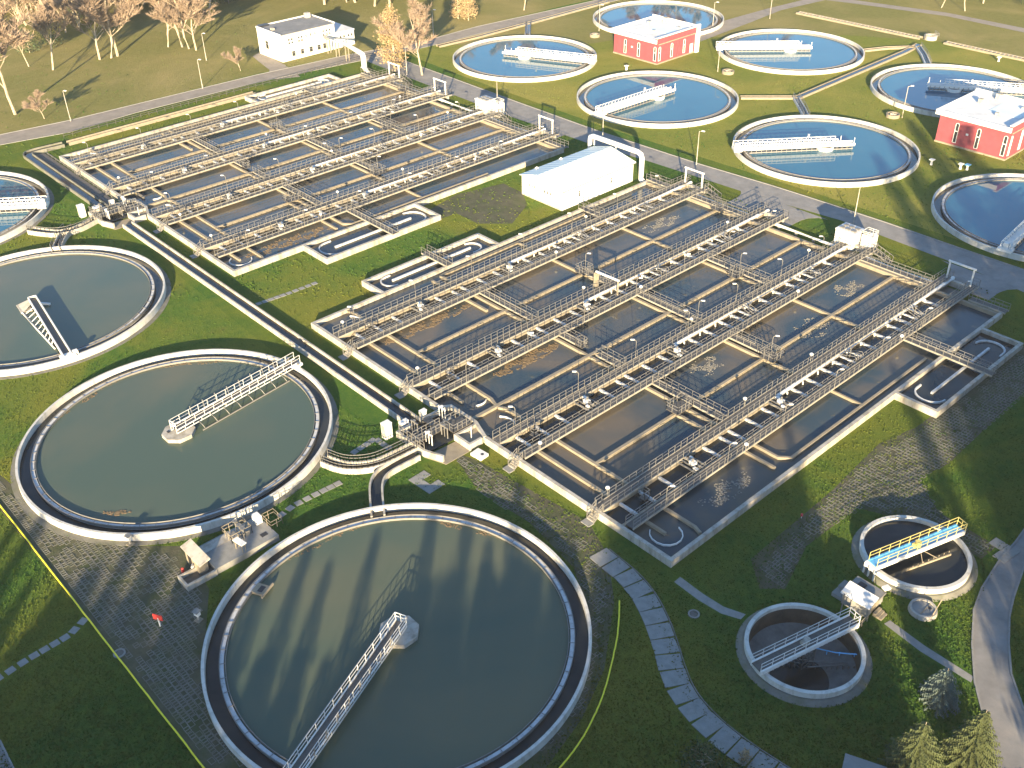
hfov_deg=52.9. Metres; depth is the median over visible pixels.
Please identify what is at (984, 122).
red house
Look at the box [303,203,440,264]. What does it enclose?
hook tank
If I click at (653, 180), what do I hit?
footbridge
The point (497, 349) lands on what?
mixer unit
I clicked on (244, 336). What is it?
lawn
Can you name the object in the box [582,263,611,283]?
footbridge
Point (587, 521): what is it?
short stairs
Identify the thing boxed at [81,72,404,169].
walkway
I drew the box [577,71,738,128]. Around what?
settling tank
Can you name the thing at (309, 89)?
footbridge
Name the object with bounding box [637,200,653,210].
sluice gate
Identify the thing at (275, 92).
hook tank
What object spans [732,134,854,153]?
scraper bridge
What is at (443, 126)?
sluice gate
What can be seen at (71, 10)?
bare tree
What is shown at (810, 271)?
sluice gate
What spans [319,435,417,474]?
trough
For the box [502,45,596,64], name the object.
scraper bridge
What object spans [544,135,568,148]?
footbridge
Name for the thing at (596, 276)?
hoist frame
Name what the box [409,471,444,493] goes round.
slab patch
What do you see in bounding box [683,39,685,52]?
window
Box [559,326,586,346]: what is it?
footbridge
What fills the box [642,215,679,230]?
floating foam
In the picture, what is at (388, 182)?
walkway
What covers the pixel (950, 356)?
footbridge
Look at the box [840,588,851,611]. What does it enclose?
flood light
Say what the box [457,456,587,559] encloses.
paved walk
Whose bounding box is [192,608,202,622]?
sensor box
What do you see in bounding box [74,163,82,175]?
short stairs
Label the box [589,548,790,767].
slab path
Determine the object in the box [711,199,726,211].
service platform
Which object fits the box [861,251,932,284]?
footbridge
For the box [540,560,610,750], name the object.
paved shoulder
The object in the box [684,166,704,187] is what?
hoist frame
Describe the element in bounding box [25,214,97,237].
trough
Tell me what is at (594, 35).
round planter
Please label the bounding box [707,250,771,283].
footbridge
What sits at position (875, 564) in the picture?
thickener bridge
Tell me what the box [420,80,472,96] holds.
driveway
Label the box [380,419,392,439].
control cabinet
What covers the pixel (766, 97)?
trough
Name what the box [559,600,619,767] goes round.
yellow hose
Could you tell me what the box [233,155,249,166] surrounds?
footbridge
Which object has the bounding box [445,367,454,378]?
service platform
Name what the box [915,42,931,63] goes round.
trough
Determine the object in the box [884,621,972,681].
garden path
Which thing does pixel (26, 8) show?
golden tree
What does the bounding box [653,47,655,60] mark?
window
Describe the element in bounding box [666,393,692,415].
service platform
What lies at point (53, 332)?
scraper bridge
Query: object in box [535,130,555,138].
end pier
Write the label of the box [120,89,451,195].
walkway
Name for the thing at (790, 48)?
scraper bridge
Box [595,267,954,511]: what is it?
walkway
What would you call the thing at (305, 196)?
footbridge
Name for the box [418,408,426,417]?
control cabinet
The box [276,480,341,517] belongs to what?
slab trail
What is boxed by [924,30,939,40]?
junction box
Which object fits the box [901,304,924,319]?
sluice gate
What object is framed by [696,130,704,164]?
street lamp
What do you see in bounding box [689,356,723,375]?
floating foam
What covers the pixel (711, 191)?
steel stairs
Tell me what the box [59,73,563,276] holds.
aeration basin
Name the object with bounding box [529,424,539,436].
service platform
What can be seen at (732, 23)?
tank path
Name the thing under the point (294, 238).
floating scum
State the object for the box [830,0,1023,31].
road
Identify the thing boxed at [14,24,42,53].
evergreen tree
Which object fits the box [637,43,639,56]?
window
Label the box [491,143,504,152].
sluice gate
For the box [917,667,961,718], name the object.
spruce tree
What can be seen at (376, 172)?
service platform
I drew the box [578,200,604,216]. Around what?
footbridge
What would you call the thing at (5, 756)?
corner road
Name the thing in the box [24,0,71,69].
bare tree
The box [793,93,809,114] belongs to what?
trough
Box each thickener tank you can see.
[736,603,872,707]
[851,515,977,601]
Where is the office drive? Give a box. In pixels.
[253,53,299,79]
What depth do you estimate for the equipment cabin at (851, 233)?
175.05 m
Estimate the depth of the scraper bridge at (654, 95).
234.90 m
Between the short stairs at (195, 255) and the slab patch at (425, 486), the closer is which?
the slab patch at (425, 486)
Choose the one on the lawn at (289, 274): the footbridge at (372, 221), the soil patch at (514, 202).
the soil patch at (514, 202)
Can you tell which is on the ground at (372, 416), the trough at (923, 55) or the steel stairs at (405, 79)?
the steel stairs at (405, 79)
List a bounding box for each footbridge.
[190,132,223,153]
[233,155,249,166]
[252,165,269,177]
[274,121,291,132]
[282,179,322,204]
[301,83,318,93]
[305,133,342,153]
[346,203,397,235]
[355,157,381,170]
[361,67,377,76]
[371,113,408,132]
[387,77,421,93]
[421,244,452,266]
[479,284,536,320]
[485,113,525,132]
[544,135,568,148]
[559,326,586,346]
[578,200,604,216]
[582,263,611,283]
[596,345,624,366]
[637,286,702,322]
[646,172,671,187]
[652,373,728,420]
[691,189,747,215]
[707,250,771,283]
[729,328,776,356]
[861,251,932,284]
[904,330,997,376]
[968,290,1010,314]
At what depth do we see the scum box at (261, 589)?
110.73 m
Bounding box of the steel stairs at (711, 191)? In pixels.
[704,183,721,199]
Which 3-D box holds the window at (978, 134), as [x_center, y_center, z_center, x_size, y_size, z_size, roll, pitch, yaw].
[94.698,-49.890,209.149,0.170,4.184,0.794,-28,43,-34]
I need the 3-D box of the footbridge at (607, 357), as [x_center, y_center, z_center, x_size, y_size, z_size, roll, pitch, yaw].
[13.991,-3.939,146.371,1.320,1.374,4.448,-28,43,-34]
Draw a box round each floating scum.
[61,380,118,416]
[103,510,131,515]
[162,361,229,366]
[245,227,331,257]
[289,527,358,559]
[383,304,470,344]
[440,521,496,537]
[493,342,558,376]
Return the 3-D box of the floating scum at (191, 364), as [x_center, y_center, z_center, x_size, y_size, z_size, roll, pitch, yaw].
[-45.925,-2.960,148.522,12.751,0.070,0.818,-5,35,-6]
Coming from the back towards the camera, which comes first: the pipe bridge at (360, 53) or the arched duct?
the pipe bridge at (360, 53)
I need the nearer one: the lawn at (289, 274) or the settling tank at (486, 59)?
the lawn at (289, 274)
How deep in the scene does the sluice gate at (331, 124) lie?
225.67 m
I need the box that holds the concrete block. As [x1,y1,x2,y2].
[471,448,487,460]
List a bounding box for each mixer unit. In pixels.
[136,143,149,149]
[176,166,191,173]
[215,121,228,126]
[221,192,237,200]
[258,142,271,149]
[272,222,289,230]
[304,166,319,172]
[356,191,373,200]
[410,301,431,313]
[486,345,509,358]
[499,263,518,272]
[574,395,600,411]
[576,301,598,312]
[664,345,688,357]
[678,455,706,472]
[767,396,794,411]
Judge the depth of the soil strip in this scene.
115.63 m
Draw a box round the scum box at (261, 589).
[251,583,273,598]
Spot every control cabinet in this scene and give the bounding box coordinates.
[76,203,86,217]
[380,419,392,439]
[399,418,408,427]
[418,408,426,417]
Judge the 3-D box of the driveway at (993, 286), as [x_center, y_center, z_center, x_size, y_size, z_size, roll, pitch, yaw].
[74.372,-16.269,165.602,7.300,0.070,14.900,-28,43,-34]
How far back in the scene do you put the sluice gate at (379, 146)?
214.95 m
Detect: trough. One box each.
[23,142,110,209]
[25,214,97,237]
[50,224,72,252]
[66,91,255,145]
[122,221,422,428]
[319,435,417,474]
[369,453,420,517]
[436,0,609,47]
[525,19,530,34]
[740,95,797,99]
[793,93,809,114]
[796,43,921,98]
[864,45,915,51]
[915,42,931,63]
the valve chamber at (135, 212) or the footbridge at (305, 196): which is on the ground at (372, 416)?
the valve chamber at (135, 212)
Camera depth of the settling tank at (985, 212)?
187.45 m
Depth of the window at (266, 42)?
270.84 m
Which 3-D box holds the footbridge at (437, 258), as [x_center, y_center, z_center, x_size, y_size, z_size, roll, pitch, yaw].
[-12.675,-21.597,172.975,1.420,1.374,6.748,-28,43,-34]
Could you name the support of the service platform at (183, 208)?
on the aeration basin at (192, 232)
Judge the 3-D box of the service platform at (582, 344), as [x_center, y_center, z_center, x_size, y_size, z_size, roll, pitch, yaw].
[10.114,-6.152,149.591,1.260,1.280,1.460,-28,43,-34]
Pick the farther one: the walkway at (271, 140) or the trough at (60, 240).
the walkway at (271, 140)
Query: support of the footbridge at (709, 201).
on the aeration basin at (585, 464)
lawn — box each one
[0,163,380,489]
[233,147,660,327]
[406,35,1023,241]
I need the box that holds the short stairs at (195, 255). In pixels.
[189,241,203,258]
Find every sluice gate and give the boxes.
[280,101,293,109]
[325,120,338,128]
[372,141,385,150]
[426,165,441,174]
[436,121,450,129]
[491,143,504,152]
[571,229,589,240]
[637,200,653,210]
[648,262,668,276]
[714,230,732,242]
[737,301,758,316]
[802,265,822,278]
[839,346,863,363]
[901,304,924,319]
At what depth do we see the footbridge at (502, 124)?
224.56 m
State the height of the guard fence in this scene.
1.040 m
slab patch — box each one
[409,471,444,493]
[989,537,1019,562]
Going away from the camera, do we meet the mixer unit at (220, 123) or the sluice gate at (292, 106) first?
the mixer unit at (220, 123)
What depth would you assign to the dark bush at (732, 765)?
90.86 m
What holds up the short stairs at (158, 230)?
on the ground at (372, 416)
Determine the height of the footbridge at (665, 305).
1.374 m
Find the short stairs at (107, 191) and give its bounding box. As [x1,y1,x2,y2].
[103,183,112,194]
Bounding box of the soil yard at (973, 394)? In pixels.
[751,346,1023,588]
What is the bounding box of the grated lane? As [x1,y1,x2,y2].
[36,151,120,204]
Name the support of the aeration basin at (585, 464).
on the ground at (372, 416)
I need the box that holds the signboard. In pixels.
[232,537,245,552]
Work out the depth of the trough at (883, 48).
269.41 m
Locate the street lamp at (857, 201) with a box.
[853,185,866,223]
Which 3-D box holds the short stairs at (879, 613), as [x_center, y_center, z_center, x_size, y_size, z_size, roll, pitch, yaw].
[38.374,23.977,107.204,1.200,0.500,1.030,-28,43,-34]
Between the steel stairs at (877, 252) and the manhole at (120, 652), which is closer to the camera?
the manhole at (120, 652)
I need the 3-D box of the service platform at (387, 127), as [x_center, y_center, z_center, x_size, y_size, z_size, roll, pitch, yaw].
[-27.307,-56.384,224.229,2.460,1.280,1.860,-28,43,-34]
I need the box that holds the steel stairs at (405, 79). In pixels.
[400,74,411,85]
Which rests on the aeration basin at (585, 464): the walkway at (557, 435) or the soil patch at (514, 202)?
the walkway at (557, 435)
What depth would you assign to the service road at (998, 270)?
198.66 m
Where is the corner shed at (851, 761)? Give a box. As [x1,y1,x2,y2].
[842,753,886,767]
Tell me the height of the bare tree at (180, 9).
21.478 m
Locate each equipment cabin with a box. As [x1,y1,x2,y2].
[475,95,494,114]
[833,222,863,250]
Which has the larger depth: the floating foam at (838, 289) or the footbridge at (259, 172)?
the footbridge at (259, 172)
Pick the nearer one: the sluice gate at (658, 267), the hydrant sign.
the hydrant sign
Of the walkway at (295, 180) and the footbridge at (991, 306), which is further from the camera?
the walkway at (295, 180)
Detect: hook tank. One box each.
[244,74,340,102]
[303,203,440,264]
[361,233,497,294]
[894,328,1023,417]
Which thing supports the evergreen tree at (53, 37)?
on the meadow at (140, 40)
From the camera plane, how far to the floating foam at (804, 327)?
154.34 m
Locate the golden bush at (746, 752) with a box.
[738,748,752,765]
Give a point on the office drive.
(271, 64)
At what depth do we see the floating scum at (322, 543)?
116.80 m
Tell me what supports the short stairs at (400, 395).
on the ground at (372, 416)
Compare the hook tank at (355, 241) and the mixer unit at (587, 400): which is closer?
the mixer unit at (587, 400)
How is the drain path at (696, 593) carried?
on the ground at (372, 416)
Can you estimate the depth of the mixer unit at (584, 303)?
158.97 m
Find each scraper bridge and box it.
[0,196,49,212]
[16,295,78,360]
[169,352,302,433]
[283,612,406,767]
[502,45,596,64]
[594,83,675,115]
[715,38,811,52]
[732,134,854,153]
[927,78,1023,95]
[996,220,1023,253]
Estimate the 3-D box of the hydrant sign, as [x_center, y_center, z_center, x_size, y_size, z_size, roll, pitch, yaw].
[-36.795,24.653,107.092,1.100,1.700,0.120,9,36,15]
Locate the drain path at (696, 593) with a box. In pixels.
[675,577,745,618]
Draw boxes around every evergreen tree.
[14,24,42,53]
[35,24,61,47]
[204,0,219,7]
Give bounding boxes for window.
[265,40,269,49]
[624,39,626,52]
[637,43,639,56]
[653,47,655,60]
[658,47,660,60]
[670,43,672,56]
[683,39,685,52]
[952,123,959,142]
[973,129,981,148]
[999,136,1007,155]
[1007,136,1013,155]
[1017,130,1023,149]
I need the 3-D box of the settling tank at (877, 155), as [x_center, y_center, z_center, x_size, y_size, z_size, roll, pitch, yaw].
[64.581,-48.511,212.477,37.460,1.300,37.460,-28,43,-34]
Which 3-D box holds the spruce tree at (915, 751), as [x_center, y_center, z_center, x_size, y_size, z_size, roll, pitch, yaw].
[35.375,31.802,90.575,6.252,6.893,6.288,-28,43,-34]
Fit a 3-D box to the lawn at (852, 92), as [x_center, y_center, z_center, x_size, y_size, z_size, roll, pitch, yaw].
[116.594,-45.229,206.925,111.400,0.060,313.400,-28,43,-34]
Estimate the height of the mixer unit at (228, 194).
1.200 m
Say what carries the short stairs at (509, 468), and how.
on the ground at (372, 416)
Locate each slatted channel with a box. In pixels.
[796,11,923,39]
[943,41,1023,61]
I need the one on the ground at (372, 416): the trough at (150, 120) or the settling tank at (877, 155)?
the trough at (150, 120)
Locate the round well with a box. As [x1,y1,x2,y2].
[908,598,942,621]
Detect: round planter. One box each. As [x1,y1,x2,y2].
[590,33,599,37]
[722,69,733,74]
[886,111,899,118]
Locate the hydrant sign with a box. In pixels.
[152,614,162,626]
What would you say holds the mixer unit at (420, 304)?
on the aeration basin at (585, 464)
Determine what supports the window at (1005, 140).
in the red house at (984, 122)
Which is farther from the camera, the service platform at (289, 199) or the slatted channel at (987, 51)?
the slatted channel at (987, 51)
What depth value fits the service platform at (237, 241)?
179.21 m
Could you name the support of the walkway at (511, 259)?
on the aeration basin at (585, 464)
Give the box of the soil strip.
[457,455,613,767]
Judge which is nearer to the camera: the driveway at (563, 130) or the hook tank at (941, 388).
the hook tank at (941, 388)
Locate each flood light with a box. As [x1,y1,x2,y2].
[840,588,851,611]
[881,584,890,601]
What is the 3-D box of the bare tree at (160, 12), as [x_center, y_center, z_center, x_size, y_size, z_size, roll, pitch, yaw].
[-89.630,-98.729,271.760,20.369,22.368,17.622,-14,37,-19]
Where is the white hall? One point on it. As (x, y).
(566, 182)
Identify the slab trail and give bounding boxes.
[0,617,87,679]
[255,282,317,304]
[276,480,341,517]
[350,437,391,454]
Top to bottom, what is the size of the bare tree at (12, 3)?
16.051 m
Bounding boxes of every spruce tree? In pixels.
[877,721,944,767]
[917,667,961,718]
[938,709,1003,767]
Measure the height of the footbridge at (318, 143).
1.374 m
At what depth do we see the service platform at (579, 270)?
168.44 m
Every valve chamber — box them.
[88,196,152,229]
[396,405,489,464]
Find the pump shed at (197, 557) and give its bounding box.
[180,538,209,574]
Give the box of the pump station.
[177,508,282,591]
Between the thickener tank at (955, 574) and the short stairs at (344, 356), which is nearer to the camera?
the thickener tank at (955, 574)
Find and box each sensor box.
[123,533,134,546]
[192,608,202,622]
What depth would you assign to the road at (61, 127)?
251.84 m
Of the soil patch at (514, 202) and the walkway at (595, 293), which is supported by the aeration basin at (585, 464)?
the walkway at (595, 293)
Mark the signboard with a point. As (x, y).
(239, 541)
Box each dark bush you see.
[675,735,729,767]
[723,757,764,767]
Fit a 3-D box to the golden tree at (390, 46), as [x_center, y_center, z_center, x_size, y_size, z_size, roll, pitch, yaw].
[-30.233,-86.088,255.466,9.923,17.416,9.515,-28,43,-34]
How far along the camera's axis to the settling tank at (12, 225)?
196.72 m
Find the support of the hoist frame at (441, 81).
on the aeration basin at (192, 232)
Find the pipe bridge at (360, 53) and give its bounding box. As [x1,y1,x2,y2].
[323,35,369,72]
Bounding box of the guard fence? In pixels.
[63,53,375,136]
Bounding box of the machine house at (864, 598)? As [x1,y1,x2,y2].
[831,576,885,630]
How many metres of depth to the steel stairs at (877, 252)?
172.06 m
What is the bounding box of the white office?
[256,12,336,61]
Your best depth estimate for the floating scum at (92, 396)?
141.56 m
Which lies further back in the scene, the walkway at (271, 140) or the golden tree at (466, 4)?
the golden tree at (466, 4)
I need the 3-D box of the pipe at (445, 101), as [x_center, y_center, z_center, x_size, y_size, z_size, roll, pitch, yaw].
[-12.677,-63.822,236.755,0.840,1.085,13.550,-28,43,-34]
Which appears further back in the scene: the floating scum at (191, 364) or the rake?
the floating scum at (191, 364)
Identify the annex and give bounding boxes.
[334,22,354,47]
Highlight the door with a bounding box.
[871,601,878,612]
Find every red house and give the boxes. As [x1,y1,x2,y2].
[610,14,700,64]
[934,88,1023,160]
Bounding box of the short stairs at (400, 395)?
[394,376,412,398]
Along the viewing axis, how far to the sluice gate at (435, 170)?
204.01 m
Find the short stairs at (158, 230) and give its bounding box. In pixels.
[153,217,166,233]
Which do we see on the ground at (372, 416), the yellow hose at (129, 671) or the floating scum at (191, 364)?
the yellow hose at (129, 671)
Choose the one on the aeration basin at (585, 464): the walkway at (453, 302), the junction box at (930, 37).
the walkway at (453, 302)
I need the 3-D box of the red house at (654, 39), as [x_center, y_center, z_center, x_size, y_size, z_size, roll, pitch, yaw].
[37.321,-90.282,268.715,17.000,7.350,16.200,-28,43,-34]
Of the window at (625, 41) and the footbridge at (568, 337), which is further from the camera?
the window at (625, 41)
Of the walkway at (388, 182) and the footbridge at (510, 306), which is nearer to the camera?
the footbridge at (510, 306)
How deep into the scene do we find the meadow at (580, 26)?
292.77 m
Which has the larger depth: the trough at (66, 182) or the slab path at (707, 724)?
the trough at (66, 182)
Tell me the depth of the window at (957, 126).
212.01 m
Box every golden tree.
[8,0,38,22]
[373,2,408,71]
[448,0,466,18]
[458,0,477,20]
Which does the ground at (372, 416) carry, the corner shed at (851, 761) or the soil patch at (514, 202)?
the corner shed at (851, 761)
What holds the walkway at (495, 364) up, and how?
on the aeration basin at (585, 464)
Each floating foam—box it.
[379,311,419,327]
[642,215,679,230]
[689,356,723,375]
[697,471,749,506]
[794,318,829,337]
[834,280,863,296]
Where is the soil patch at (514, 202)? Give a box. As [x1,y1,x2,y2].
[431,183,526,223]
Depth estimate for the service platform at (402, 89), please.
245.06 m
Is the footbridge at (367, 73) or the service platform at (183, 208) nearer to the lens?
the service platform at (183, 208)
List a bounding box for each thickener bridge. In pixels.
[750,607,860,675]
[862,517,967,580]
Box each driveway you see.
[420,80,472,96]
[543,120,585,136]
[727,187,827,225]
[942,260,1023,299]
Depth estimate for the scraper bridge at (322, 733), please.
97.69 m
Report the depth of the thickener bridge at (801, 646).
102.24 m
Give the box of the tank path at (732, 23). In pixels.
[700,0,822,41]
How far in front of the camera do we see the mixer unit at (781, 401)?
136.93 m
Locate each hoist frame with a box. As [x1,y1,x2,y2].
[387,61,399,77]
[433,77,445,94]
[538,115,553,133]
[593,270,619,295]
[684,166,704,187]
[946,259,976,286]
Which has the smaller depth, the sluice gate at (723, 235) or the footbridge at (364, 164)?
the sluice gate at (723, 235)
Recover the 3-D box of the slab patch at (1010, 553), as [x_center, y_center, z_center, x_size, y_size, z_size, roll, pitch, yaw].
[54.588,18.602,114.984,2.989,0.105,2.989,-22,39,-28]
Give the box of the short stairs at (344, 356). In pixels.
[338,339,355,360]
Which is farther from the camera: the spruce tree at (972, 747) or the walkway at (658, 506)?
the walkway at (658, 506)
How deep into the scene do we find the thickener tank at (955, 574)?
112.94 m
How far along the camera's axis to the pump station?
116.22 m
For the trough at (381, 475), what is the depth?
126.52 m
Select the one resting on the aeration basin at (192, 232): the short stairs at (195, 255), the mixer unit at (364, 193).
the mixer unit at (364, 193)
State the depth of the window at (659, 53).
260.84 m
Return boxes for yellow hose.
[0,505,204,767]
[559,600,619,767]
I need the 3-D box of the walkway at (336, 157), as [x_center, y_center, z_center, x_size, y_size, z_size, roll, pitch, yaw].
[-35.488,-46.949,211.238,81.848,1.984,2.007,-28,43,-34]
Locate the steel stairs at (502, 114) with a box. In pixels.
[498,109,510,121]
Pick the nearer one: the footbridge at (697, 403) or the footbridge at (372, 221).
the footbridge at (697, 403)
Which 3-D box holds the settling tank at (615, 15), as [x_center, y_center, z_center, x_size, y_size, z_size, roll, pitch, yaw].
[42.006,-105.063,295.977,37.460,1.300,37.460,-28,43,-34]
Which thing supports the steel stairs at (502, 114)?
on the ground at (372, 416)
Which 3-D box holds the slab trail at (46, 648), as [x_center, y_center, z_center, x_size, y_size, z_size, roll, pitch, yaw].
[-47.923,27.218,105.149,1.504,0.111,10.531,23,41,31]
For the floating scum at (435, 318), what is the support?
on the aeration basin at (585, 464)
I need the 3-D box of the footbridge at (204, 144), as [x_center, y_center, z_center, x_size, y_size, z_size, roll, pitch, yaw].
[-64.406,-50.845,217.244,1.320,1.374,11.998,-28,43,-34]
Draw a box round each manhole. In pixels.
[113,648,125,657]
[688,609,699,618]
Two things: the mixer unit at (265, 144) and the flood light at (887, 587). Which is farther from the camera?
the mixer unit at (265, 144)
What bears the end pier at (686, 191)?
on the aeration basin at (585, 464)
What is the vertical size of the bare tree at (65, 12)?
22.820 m
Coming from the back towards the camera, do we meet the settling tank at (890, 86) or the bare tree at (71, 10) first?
the bare tree at (71, 10)
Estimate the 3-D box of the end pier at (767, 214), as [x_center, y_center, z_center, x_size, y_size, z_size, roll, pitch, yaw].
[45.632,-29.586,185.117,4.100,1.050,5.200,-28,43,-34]
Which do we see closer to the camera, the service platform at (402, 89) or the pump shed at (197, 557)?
the pump shed at (197, 557)
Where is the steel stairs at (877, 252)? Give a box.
[873,244,893,263]
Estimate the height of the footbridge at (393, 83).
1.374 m
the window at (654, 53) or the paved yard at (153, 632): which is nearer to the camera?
the paved yard at (153, 632)
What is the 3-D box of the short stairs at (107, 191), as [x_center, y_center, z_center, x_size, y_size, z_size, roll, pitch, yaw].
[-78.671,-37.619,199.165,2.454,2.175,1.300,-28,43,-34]
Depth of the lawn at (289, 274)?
174.51 m
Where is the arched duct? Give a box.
[588,134,644,182]
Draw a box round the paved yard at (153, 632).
[0,482,243,766]
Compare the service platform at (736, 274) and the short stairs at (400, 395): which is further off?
the service platform at (736, 274)
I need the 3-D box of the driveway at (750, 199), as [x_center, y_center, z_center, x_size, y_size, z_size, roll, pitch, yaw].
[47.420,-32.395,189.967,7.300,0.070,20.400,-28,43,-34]
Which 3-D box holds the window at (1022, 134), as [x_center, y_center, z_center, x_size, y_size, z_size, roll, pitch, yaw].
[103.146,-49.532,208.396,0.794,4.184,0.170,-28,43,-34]
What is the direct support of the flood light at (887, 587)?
on the ground at (372, 416)
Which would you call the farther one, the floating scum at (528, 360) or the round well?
the floating scum at (528, 360)
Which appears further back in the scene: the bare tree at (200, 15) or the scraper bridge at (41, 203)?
the bare tree at (200, 15)
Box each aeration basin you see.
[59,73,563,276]
[311,180,1002,567]
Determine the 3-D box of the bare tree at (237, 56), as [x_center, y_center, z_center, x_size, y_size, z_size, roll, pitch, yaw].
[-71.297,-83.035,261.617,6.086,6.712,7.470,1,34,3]
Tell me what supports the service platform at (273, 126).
on the aeration basin at (192, 232)
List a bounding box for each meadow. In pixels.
[0,0,586,133]
[454,0,1023,56]
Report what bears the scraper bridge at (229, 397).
on the settling tank at (80, 467)
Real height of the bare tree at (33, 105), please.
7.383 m
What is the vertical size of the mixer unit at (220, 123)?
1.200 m
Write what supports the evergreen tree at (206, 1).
on the meadow at (140, 40)
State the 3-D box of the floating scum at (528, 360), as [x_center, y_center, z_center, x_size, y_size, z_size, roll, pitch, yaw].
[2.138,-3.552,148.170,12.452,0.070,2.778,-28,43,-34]
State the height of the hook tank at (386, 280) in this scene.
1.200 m
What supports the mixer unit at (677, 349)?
on the aeration basin at (585, 464)
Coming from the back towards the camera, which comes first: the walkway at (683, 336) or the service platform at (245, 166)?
the service platform at (245, 166)
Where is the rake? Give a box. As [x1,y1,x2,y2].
[755,648,856,672]
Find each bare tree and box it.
[0,0,36,114]
[2,27,29,66]
[4,0,28,25]
[21,89,53,118]
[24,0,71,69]
[43,0,79,27]
[54,0,135,59]
[68,0,142,57]
[74,0,142,56]
[143,0,182,46]
[146,0,196,46]
[146,0,209,48]
[159,0,220,50]
[220,46,243,70]
[368,0,438,74]
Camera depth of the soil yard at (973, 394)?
125.08 m
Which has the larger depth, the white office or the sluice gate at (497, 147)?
the white office
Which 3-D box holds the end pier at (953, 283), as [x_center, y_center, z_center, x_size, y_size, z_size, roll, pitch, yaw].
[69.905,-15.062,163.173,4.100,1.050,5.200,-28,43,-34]
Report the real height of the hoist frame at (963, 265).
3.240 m
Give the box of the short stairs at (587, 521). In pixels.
[581,500,602,526]
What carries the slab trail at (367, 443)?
on the lawn at (244, 336)
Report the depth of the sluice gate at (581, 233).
179.22 m
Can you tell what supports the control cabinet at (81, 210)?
on the lawn at (244, 336)
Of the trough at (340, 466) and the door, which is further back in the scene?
the trough at (340, 466)
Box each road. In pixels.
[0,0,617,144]
[0,740,13,767]
[367,51,1023,291]
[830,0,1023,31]
[971,529,1023,767]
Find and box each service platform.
[178,205,186,214]
[232,235,239,243]
[241,160,250,168]
[268,119,282,128]
[282,189,301,202]
[365,322,373,332]
[368,163,386,175]
[379,120,393,130]
[398,83,408,91]
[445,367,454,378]
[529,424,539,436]
[575,260,593,275]
[575,335,587,348]
[638,486,649,500]
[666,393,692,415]
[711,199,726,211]
[727,264,746,278]
[759,342,784,362]
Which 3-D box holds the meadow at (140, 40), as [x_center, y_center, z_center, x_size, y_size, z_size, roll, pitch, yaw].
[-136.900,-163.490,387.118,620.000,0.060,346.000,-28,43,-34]
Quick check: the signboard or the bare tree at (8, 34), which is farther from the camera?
the bare tree at (8, 34)
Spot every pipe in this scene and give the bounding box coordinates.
[439,99,472,110]
[774,223,834,247]
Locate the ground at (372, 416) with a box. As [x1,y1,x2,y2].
[0,0,1023,767]
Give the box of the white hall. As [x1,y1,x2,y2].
[519,146,635,210]
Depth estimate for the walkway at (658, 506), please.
134.47 m
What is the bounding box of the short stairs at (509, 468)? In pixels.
[503,448,522,473]
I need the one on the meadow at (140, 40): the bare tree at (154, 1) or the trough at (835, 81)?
the bare tree at (154, 1)
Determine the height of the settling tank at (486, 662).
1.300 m
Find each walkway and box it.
[70,68,394,163]
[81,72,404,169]
[108,84,440,189]
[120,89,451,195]
[151,104,484,217]
[164,107,502,224]
[200,122,545,249]
[214,127,558,257]
[332,174,691,337]
[352,181,709,348]
[406,201,768,386]
[429,209,788,399]
[492,236,849,443]
[518,241,878,459]
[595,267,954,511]
[625,277,980,529]
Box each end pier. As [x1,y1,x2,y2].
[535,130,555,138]
[679,184,704,194]
[755,212,783,223]
[841,244,872,256]
[940,280,972,294]
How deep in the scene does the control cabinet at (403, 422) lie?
134.97 m
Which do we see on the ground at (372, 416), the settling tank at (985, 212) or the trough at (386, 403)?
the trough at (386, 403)
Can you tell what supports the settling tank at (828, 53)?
on the ground at (372, 416)
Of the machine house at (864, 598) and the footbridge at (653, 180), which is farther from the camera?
the footbridge at (653, 180)
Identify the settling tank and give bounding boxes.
[0,171,53,244]
[0,245,170,379]
[10,349,338,545]
[201,503,591,767]
[453,35,596,82]
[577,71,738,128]
[593,0,723,34]
[717,29,864,74]
[732,115,920,187]
[870,64,1023,117]
[931,173,1023,261]
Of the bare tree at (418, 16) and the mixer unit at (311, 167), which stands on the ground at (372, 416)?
the bare tree at (418, 16)
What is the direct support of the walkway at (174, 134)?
on the aeration basin at (192, 232)
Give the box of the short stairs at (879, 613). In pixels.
[872,607,886,620]

